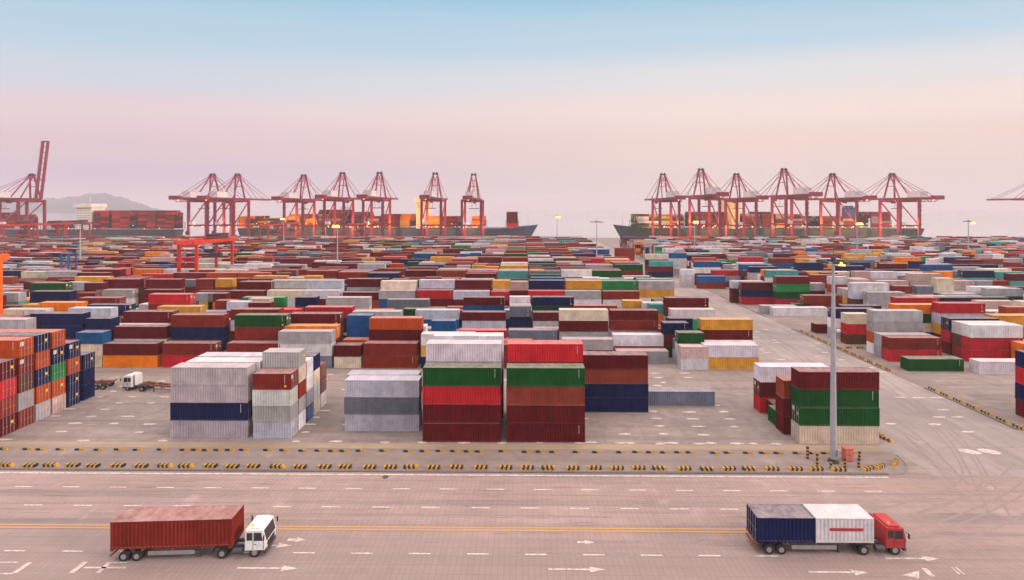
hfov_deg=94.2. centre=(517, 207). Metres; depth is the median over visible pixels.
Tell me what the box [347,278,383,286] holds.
shipping container
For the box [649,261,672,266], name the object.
shipping container
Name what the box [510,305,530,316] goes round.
shipping container
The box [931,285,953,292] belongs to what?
shipping container
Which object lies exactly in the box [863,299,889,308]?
shipping container
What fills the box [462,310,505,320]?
shipping container
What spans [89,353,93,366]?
door
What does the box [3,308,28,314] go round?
shipping container
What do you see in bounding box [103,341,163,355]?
shipping container
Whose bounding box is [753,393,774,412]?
shipping container
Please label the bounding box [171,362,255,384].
shipping container
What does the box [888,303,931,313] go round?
shipping container
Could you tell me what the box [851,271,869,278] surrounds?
shipping container
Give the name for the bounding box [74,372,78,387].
door
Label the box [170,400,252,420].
shipping container
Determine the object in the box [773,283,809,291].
shipping container
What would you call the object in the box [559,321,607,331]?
shipping container
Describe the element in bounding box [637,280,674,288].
shipping container
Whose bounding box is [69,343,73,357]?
door
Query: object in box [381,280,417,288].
shipping container
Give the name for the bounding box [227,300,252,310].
shipping container
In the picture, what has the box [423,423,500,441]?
shipping container
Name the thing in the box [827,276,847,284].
shipping container
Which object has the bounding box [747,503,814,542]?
shipping container
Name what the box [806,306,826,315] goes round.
shipping container
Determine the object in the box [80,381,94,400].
shipping container
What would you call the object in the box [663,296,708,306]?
shipping container
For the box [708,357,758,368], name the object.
shipping container
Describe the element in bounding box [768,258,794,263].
shipping container
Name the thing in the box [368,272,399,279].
shipping container
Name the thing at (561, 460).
kerb strip
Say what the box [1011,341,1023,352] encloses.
shipping container
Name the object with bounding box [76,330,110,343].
shipping container
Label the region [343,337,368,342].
shipping container
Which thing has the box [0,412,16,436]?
shipping container
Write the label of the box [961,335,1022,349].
shipping container
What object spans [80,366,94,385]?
shipping container
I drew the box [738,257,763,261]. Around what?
shipping container
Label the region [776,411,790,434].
shipping container
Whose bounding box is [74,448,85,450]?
barrier
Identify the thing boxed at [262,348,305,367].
shipping container
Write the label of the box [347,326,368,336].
shipping container
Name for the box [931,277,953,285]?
shipping container
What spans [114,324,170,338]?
shipping container
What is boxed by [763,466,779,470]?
kerb block
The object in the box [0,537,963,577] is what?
direction arrows
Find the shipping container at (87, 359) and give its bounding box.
[80,351,94,369]
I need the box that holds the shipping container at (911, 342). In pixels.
[882,335,941,349]
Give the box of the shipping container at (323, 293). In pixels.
[303,289,341,298]
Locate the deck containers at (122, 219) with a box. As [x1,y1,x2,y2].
[2,210,182,228]
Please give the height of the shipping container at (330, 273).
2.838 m
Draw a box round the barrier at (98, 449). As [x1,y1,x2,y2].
[93,448,103,450]
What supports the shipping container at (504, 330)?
on the stacked containers at (536, 257)
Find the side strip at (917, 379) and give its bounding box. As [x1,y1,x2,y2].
[598,241,1023,429]
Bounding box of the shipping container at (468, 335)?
[433,332,503,351]
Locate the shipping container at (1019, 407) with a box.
[1015,398,1023,417]
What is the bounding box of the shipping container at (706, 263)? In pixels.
[693,261,720,266]
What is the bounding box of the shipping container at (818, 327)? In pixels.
[811,322,826,332]
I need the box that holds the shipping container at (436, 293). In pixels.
[417,289,453,298]
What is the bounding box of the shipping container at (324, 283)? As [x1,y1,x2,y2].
[306,279,343,288]
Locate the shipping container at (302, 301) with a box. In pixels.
[295,296,319,306]
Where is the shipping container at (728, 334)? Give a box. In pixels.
[697,327,752,339]
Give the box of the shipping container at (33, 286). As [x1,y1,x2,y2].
[29,282,71,291]
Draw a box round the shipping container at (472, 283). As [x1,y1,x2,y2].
[455,279,490,288]
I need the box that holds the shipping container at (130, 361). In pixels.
[103,353,161,367]
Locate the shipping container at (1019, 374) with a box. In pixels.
[1015,366,1023,384]
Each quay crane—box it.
[0,141,49,235]
[168,173,241,235]
[197,173,271,236]
[271,174,321,236]
[315,172,359,235]
[356,172,397,236]
[419,172,447,236]
[459,173,483,235]
[644,173,685,236]
[682,168,728,236]
[711,173,768,238]
[759,168,822,235]
[795,173,876,236]
[858,173,944,236]
[986,184,1023,200]
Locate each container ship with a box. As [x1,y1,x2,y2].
[2,197,184,236]
[237,191,537,237]
[613,200,925,237]
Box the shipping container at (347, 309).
[305,305,354,317]
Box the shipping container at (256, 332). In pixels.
[235,327,284,338]
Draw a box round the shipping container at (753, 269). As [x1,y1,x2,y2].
[747,266,777,272]
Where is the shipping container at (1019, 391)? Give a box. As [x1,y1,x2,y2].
[1015,382,1023,400]
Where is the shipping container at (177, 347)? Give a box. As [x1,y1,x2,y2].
[162,340,221,354]
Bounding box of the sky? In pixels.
[0,0,1023,210]
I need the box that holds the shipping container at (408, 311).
[403,307,446,315]
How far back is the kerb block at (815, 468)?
65.95 m
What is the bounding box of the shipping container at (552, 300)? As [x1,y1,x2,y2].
[532,296,573,305]
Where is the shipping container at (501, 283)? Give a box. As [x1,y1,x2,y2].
[493,279,509,288]
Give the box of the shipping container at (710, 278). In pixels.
[696,275,725,282]
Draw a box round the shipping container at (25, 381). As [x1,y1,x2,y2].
[17,371,33,393]
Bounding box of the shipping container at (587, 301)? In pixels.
[574,299,600,303]
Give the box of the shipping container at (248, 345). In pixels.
[227,340,279,351]
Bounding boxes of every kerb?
[0,468,888,474]
[673,275,1018,429]
[889,455,907,474]
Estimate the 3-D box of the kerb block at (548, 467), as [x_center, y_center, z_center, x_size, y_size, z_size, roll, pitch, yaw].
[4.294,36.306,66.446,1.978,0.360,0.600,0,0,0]
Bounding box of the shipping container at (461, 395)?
[422,386,500,404]
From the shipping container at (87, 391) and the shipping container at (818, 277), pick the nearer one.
the shipping container at (87, 391)
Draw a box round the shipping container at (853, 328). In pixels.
[841,322,866,333]
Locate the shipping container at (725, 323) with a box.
[698,317,752,329]
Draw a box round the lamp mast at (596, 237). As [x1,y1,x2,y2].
[594,221,600,256]
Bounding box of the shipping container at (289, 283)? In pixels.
[271,279,308,288]
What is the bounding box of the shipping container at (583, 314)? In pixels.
[559,308,607,320]
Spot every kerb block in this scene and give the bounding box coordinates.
[0,462,14,466]
[21,463,38,466]
[42,463,59,466]
[64,463,80,466]
[85,463,100,467]
[109,463,125,467]
[133,463,148,467]
[157,463,172,467]
[178,463,193,467]
[202,463,217,467]
[224,464,239,468]
[245,463,260,467]
[270,464,284,468]
[292,464,306,468]
[317,464,331,468]
[337,464,351,468]
[362,465,376,468]
[383,464,396,468]
[403,464,417,468]
[426,465,439,469]
[449,464,462,468]
[473,465,487,469]
[498,465,512,469]
[520,465,533,469]
[541,465,555,469]
[565,466,579,469]
[587,465,601,469]
[609,466,623,470]
[631,465,645,469]
[652,465,665,469]
[676,466,690,470]
[699,466,714,470]
[721,466,735,470]
[741,466,756,470]
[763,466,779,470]
[787,466,802,470]
[807,466,823,470]
[830,467,846,471]
[860,465,873,471]
[874,463,884,470]
[879,435,893,442]
[891,458,898,466]
[928,386,938,391]
[940,392,951,397]
[953,397,964,402]
[966,403,978,409]
[980,410,993,415]
[996,416,1010,423]
[1012,423,1023,430]
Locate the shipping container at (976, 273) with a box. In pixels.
[958,270,993,277]
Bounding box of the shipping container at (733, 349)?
[701,342,758,356]
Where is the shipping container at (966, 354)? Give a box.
[961,347,1010,361]
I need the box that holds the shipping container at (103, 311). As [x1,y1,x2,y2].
[68,306,117,316]
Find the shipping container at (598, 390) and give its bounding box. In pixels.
[585,383,648,397]
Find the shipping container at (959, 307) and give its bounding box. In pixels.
[932,302,985,313]
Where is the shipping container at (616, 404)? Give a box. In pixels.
[585,398,647,412]
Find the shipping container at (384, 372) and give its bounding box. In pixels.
[347,370,420,376]
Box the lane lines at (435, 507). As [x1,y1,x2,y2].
[0,472,888,556]
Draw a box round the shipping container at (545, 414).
[506,405,584,423]
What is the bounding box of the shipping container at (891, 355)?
[882,347,941,361]
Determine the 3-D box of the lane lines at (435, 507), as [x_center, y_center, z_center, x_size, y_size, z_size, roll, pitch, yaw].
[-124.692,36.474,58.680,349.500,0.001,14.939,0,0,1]
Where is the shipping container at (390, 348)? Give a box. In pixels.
[364,340,418,355]
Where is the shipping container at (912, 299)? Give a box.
[890,296,938,302]
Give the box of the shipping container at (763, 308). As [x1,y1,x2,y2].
[758,304,795,313]
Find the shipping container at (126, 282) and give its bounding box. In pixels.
[103,278,143,287]
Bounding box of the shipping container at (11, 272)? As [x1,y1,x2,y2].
[3,270,32,276]
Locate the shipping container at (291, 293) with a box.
[267,289,305,298]
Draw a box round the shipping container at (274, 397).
[252,385,297,405]
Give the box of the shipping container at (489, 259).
[478,257,501,262]
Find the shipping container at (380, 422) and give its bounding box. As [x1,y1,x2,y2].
[345,409,421,431]
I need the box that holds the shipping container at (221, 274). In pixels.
[206,272,239,277]
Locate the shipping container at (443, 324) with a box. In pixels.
[431,319,456,330]
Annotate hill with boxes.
[2,193,158,212]
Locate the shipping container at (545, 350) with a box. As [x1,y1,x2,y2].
[508,340,582,361]
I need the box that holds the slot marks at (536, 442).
[0,329,973,444]
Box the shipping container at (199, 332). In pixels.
[171,325,228,338]
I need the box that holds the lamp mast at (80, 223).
[74,222,86,259]
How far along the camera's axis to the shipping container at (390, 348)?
108.24 m
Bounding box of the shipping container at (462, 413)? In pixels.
[423,399,501,423]
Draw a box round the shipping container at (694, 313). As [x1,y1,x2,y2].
[668,308,714,318]
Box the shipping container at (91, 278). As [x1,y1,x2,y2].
[75,276,113,281]
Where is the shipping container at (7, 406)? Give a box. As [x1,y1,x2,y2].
[0,395,15,418]
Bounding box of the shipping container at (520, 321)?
[510,317,530,326]
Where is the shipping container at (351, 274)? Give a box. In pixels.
[338,271,369,278]
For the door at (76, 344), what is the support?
in the shipping container at (72, 348)
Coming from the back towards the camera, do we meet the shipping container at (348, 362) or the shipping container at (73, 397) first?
the shipping container at (348, 362)
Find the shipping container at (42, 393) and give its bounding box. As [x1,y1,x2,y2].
[34,382,50,403]
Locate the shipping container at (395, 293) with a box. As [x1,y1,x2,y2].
[379,289,416,298]
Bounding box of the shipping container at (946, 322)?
[941,316,998,330]
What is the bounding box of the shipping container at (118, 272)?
[91,269,124,276]
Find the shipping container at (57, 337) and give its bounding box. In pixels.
[0,329,64,348]
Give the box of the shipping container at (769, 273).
[764,270,797,277]
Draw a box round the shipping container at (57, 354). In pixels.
[50,345,64,364]
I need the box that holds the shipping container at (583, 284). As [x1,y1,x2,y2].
[565,280,601,288]
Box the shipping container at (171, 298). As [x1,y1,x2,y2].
[148,293,195,303]
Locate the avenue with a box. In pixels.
[593,241,1023,475]
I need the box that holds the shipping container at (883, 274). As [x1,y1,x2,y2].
[870,271,896,278]
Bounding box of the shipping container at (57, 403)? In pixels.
[50,393,65,413]
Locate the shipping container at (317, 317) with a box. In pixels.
[291,312,343,323]
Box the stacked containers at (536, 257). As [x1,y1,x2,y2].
[0,235,1023,429]
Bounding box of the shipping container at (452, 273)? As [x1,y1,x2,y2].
[436,270,466,276]
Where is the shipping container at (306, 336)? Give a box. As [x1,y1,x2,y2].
[278,329,335,343]
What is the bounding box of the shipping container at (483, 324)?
[462,321,505,327]
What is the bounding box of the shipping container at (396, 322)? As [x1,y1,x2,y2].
[369,316,423,329]
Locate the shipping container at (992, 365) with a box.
[969,358,1014,373]
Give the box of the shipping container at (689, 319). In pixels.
[666,316,692,329]
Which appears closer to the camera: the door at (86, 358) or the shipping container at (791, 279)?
the door at (86, 358)
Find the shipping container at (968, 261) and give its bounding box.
[954,259,982,263]
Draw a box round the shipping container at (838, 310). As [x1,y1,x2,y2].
[827,307,874,317]
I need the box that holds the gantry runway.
[0,441,881,450]
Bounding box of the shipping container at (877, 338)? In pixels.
[874,332,930,345]
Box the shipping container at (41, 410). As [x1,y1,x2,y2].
[33,399,49,421]
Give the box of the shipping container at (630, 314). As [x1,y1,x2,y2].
[609,308,657,319]
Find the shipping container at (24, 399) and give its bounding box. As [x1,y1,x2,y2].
[16,388,33,410]
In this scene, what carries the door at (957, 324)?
in the shipping container at (956, 327)
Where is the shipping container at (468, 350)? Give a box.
[426,340,501,361]
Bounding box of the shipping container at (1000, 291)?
[981,287,1022,295]
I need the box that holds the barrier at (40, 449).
[36,448,46,450]
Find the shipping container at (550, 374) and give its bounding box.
[507,363,584,386]
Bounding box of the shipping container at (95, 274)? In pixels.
[77,272,112,275]
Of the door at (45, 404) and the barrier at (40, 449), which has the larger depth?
the door at (45, 404)
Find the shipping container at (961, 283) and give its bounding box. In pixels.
[954,280,974,287]
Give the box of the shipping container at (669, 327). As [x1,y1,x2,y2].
[661,321,688,333]
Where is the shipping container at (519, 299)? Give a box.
[510,296,529,302]
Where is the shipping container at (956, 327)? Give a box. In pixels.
[952,321,1008,334]
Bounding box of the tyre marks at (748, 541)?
[0,277,1023,563]
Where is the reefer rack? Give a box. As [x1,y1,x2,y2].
[60,253,76,269]
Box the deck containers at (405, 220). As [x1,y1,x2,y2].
[238,210,517,227]
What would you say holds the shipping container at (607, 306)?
on the stacked containers at (536, 257)
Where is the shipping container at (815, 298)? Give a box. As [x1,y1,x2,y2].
[800,294,838,303]
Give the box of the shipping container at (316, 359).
[306,352,319,370]
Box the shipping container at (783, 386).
[776,375,790,398]
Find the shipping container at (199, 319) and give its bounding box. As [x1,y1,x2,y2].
[171,313,228,326]
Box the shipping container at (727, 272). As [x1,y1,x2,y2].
[711,270,739,275]
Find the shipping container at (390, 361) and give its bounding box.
[363,354,418,367]
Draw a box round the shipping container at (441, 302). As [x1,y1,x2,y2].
[430,299,452,306]
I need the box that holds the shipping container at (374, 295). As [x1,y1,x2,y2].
[343,291,378,299]
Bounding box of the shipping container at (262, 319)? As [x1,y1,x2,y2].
[234,313,290,326]
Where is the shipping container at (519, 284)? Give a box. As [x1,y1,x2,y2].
[511,281,527,288]
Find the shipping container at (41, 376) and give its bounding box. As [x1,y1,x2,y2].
[34,366,49,386]
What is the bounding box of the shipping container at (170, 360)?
[162,355,198,367]
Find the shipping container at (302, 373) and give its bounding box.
[262,363,305,382]
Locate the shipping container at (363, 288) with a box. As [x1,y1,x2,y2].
[347,287,380,290]
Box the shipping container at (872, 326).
[867,320,922,331]
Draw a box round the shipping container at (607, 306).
[573,304,616,315]
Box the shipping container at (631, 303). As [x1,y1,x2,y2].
[622,299,642,308]
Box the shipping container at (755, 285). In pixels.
[739,281,772,289]
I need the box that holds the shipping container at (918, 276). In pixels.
[905,273,941,280]
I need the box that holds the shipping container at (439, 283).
[419,279,455,288]
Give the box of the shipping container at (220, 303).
[215,299,239,308]
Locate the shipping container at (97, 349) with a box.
[81,344,102,355]
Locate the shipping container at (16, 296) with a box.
[3,292,26,301]
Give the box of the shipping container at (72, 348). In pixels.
[65,340,80,358]
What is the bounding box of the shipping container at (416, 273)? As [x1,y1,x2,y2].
[405,270,435,276]
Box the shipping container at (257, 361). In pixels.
[186,357,261,370]
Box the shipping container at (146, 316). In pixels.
[123,310,178,322]
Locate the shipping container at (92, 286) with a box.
[85,282,108,290]
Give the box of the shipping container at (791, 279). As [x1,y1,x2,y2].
[773,276,809,283]
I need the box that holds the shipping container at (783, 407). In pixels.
[775,393,790,416]
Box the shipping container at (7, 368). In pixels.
[0,358,15,381]
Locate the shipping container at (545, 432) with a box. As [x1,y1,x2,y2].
[507,424,584,441]
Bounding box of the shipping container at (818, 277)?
[808,274,842,281]
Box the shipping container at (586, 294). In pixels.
[564,290,600,298]
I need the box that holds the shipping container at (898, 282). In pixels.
[873,280,908,287]
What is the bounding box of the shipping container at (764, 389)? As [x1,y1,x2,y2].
[754,378,775,397]
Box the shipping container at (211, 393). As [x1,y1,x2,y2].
[171,382,252,402]
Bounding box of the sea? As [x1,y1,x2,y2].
[5,210,1023,237]
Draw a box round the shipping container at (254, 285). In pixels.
[239,281,273,289]
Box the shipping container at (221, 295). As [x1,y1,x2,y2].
[208,292,230,301]
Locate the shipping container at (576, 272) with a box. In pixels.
[561,269,591,276]
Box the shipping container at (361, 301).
[326,296,371,307]
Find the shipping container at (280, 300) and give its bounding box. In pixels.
[242,296,287,305]
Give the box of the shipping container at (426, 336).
[421,331,475,345]
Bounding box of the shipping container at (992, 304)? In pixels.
[971,300,1011,308]
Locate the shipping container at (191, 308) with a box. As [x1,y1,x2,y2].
[157,305,205,312]
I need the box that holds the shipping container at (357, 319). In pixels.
[347,313,374,325]
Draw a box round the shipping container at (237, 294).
[228,290,266,298]
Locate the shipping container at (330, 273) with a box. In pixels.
[306,270,338,277]
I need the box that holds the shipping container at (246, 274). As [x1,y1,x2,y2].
[238,272,271,277]
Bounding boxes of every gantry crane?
[0,221,36,239]
[0,251,9,314]
[28,221,64,237]
[57,220,91,236]
[173,233,235,271]
[258,221,283,238]
[277,220,299,235]
[347,220,366,236]
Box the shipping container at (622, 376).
[585,369,647,383]
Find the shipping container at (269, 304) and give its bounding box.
[248,301,273,307]
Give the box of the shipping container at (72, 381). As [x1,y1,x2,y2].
[65,371,79,390]
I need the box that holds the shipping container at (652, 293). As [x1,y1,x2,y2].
[637,289,673,297]
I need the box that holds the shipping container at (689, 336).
[675,330,703,343]
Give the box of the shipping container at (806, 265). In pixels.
[794,262,822,268]
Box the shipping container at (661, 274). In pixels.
[649,272,672,276]
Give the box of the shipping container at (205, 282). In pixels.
[196,278,217,286]
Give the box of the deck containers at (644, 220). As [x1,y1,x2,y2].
[631,212,890,227]
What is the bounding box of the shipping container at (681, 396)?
[648,387,714,405]
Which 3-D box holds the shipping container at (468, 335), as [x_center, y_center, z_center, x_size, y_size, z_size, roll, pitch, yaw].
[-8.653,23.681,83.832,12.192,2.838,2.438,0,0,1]
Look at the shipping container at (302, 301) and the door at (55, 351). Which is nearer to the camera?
the door at (55, 351)
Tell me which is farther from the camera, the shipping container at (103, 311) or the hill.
the hill
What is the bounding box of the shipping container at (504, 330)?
[459,328,506,337]
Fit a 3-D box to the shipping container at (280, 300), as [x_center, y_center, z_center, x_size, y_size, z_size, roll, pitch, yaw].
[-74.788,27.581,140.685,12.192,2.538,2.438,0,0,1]
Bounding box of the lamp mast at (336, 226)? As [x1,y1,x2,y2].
[332,219,342,262]
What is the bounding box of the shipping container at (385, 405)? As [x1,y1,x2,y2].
[344,393,421,414]
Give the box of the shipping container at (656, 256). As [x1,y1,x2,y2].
[645,254,668,259]
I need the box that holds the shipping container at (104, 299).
[78,296,125,304]
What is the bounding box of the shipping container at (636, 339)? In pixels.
[612,332,663,345]
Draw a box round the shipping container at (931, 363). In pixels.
[900,356,963,371]
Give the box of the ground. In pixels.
[0,238,1023,475]
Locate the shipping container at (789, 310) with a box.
[770,306,809,315]
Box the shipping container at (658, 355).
[615,348,668,362]
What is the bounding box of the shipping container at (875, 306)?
[838,304,880,308]
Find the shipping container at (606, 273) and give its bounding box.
[592,270,621,276]
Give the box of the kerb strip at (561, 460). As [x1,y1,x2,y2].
[0,447,905,473]
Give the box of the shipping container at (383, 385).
[345,375,421,396]
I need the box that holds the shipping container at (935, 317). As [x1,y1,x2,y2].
[931,312,983,323]
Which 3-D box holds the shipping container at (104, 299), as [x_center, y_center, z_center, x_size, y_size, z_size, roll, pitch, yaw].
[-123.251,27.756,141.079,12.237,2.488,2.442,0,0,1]
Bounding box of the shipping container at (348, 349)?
[334,342,363,356]
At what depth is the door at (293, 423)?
76.06 m
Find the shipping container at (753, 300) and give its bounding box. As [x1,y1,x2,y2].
[739,296,772,304]
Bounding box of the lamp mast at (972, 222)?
[963,220,974,251]
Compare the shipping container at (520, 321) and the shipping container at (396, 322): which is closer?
the shipping container at (396, 322)
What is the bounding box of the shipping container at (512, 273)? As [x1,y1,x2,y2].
[498,270,527,277]
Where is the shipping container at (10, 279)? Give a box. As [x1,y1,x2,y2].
[3,276,18,283]
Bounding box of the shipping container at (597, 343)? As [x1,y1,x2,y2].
[561,337,612,349]
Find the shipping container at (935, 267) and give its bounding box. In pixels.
[920,264,951,270]
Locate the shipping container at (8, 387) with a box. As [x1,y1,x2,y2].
[0,376,16,399]
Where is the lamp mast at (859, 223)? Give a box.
[852,221,862,256]
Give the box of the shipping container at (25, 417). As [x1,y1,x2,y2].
[16,406,33,428]
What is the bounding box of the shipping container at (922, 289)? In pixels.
[911,285,933,293]
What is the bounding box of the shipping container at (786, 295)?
[773,291,809,298]
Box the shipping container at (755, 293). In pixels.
[739,289,772,296]
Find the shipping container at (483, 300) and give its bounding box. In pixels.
[463,296,504,305]
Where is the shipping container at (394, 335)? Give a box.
[369,328,422,340]
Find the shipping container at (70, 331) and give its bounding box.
[36,325,84,337]
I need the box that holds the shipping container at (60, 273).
[46,271,81,278]
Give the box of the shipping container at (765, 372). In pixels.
[754,362,827,381]
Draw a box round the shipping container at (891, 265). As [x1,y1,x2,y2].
[877,263,906,268]
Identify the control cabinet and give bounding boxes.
[841,446,853,461]
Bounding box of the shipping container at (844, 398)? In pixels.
[791,384,878,407]
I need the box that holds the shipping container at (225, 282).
[215,278,236,286]
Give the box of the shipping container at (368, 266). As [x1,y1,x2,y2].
[357,264,385,268]
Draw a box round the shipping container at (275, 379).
[253,369,297,389]
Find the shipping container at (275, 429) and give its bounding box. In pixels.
[253,416,297,437]
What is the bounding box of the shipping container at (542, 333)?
[509,328,556,339]
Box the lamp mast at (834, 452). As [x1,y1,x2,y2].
[816,243,851,463]
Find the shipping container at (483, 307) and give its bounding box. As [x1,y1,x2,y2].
[463,306,503,310]
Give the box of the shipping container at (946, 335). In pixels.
[941,328,951,342]
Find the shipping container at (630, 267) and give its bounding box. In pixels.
[614,264,642,270]
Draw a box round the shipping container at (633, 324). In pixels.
[609,319,657,329]
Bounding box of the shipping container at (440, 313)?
[415,308,459,319]
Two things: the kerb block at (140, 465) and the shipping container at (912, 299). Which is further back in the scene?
the shipping container at (912, 299)
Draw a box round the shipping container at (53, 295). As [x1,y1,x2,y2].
[30,290,76,299]
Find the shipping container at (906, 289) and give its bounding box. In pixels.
[890,285,911,293]
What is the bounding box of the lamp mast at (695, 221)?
[690,219,698,249]
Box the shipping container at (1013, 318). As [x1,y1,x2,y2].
[984,313,1023,326]
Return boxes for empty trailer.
[95,379,116,389]
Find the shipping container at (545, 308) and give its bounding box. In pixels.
[532,306,572,314]
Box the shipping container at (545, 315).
[533,311,558,320]
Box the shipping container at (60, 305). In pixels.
[39,301,87,311]
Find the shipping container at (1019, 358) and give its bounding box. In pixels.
[1015,350,1023,367]
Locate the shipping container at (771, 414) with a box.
[768,405,775,425]
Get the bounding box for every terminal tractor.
[110,515,277,561]
[120,372,170,391]
[746,513,909,554]
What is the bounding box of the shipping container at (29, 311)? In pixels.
[24,308,53,314]
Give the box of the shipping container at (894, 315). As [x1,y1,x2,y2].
[867,309,922,321]
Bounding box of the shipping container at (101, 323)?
[85,316,119,329]
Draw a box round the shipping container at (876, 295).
[863,291,904,300]
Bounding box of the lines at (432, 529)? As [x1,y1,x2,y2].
[0,524,747,532]
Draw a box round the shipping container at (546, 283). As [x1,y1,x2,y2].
[529,279,563,288]
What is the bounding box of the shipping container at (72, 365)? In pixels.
[65,356,79,375]
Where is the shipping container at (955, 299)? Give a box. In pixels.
[933,296,973,301]
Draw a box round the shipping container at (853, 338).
[840,332,866,343]
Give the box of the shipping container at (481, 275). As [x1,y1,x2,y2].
[466,273,496,278]
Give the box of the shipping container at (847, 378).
[791,367,878,389]
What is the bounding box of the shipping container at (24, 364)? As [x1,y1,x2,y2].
[16,354,33,375]
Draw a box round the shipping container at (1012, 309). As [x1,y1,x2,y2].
[998,305,1023,313]
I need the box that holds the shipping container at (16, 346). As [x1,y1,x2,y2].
[0,336,33,357]
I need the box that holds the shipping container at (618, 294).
[602,290,638,299]
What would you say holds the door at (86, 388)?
in the shipping container at (87, 391)
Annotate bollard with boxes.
[806,446,808,458]
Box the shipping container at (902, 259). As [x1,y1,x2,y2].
[893,257,920,262]
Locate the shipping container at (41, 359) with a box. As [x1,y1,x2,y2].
[34,349,49,369]
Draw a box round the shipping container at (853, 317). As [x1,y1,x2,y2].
[841,312,866,323]
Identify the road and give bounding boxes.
[0,470,1023,579]
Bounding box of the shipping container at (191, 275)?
[174,272,207,278]
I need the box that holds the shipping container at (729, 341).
[704,340,755,343]
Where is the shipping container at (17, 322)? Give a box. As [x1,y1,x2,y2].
[0,317,35,328]
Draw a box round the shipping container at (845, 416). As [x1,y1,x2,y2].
[791,402,879,425]
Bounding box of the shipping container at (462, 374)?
[423,363,501,385]
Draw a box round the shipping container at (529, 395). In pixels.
[506,385,584,404]
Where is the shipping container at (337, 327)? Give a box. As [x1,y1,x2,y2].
[285,324,340,338]
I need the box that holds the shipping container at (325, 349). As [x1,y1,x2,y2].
[278,341,335,355]
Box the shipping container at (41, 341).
[0,332,49,352]
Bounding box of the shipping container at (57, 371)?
[50,361,65,381]
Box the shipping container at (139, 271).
[133,268,165,274]
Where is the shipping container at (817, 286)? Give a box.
[810,282,824,290]
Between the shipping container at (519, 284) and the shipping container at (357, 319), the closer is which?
the shipping container at (357, 319)
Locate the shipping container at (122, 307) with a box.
[87,303,135,314]
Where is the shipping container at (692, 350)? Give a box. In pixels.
[678,344,707,357]
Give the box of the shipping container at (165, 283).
[145,278,184,287]
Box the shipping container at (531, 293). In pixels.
[528,290,563,298]
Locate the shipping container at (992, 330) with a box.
[961,323,1022,337]
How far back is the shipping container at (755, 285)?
179.18 m
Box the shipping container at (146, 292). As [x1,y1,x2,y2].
[143,289,183,297]
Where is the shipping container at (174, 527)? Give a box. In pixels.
[110,504,243,549]
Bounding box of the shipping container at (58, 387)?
[51,377,64,397]
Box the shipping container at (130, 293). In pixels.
[97,289,137,297]
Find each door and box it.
[1,362,7,379]
[1,380,7,398]
[1,399,7,416]
[1,417,7,435]
[8,360,14,377]
[8,378,14,395]
[8,396,14,413]
[8,414,14,432]
[19,410,25,427]
[20,339,25,356]
[20,357,25,373]
[20,374,25,391]
[20,392,25,409]
[22,292,25,300]
[26,337,32,354]
[26,355,32,371]
[26,372,32,389]
[26,389,32,406]
[26,407,31,424]
[37,335,42,351]
[37,352,42,368]
[37,369,42,385]
[37,403,42,419]
[38,385,43,401]
[43,333,48,349]
[43,350,48,366]
[43,367,48,382]
[43,400,48,416]
[44,383,49,399]
[53,331,58,347]
[53,348,58,363]
[53,364,58,379]
[53,380,58,396]
[53,396,58,412]
[59,330,63,345]
[59,346,63,361]
[59,362,64,377]
[59,378,63,393]
[59,394,64,409]
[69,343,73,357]
[69,358,73,373]
[69,374,73,389]
[69,390,73,405]
[74,341,79,355]
[74,357,78,371]
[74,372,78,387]
[74,388,78,403]
[84,354,88,368]
[84,369,88,383]
[84,384,88,398]
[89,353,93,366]
[89,367,93,381]
[89,382,93,396]
[247,401,250,418]
[247,418,250,436]
[251,417,252,432]
[291,372,293,387]
[291,388,293,403]
[291,404,293,419]
[292,420,294,436]
[294,371,296,385]
[294,386,296,401]
[294,402,296,417]
[295,417,297,432]
[299,351,301,365]
[302,350,304,363]
[302,365,304,379]
[317,353,319,366]
[419,379,420,394]
[419,412,420,428]
[747,506,751,531]
[752,513,756,538]
[754,379,756,393]
[757,381,759,395]
[792,403,795,420]
[792,421,795,438]
[796,406,799,423]
[796,424,798,440]
[935,313,938,322]
[942,317,944,328]
[945,318,948,329]
[952,321,955,332]
[956,322,959,333]
[1012,342,1016,351]
[1016,367,1022,383]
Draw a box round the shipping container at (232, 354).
[197,352,261,356]
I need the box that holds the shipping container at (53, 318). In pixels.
[30,311,90,325]
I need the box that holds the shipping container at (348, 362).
[334,354,363,367]
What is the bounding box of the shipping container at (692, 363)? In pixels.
[678,356,707,369]
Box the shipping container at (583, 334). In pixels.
[559,332,607,339]
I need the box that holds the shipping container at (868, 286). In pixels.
[848,282,888,290]
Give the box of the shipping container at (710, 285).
[696,282,725,288]
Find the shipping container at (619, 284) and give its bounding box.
[601,280,636,288]
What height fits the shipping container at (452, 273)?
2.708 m
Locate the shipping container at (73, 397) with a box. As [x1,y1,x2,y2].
[65,387,79,407]
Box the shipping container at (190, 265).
[168,262,194,267]
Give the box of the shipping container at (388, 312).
[352,309,402,315]
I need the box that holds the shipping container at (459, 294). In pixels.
[453,290,489,299]
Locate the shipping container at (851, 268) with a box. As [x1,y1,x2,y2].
[835,265,864,270]
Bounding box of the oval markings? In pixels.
[958,449,1001,453]
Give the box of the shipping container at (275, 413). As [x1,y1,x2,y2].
[253,400,297,421]
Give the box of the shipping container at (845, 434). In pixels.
[791,419,878,443]
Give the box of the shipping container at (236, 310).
[231,307,283,319]
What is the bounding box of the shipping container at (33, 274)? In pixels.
[21,271,45,277]
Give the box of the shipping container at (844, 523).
[802,504,873,542]
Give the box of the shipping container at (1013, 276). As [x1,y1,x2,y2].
[1004,273,1023,280]
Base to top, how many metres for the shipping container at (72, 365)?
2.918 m
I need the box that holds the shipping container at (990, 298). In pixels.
[968,296,1009,299]
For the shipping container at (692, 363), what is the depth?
107.05 m
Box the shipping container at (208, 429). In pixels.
[170,416,252,437]
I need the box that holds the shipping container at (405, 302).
[387,298,429,307]
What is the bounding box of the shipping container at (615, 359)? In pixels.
[583,351,647,369]

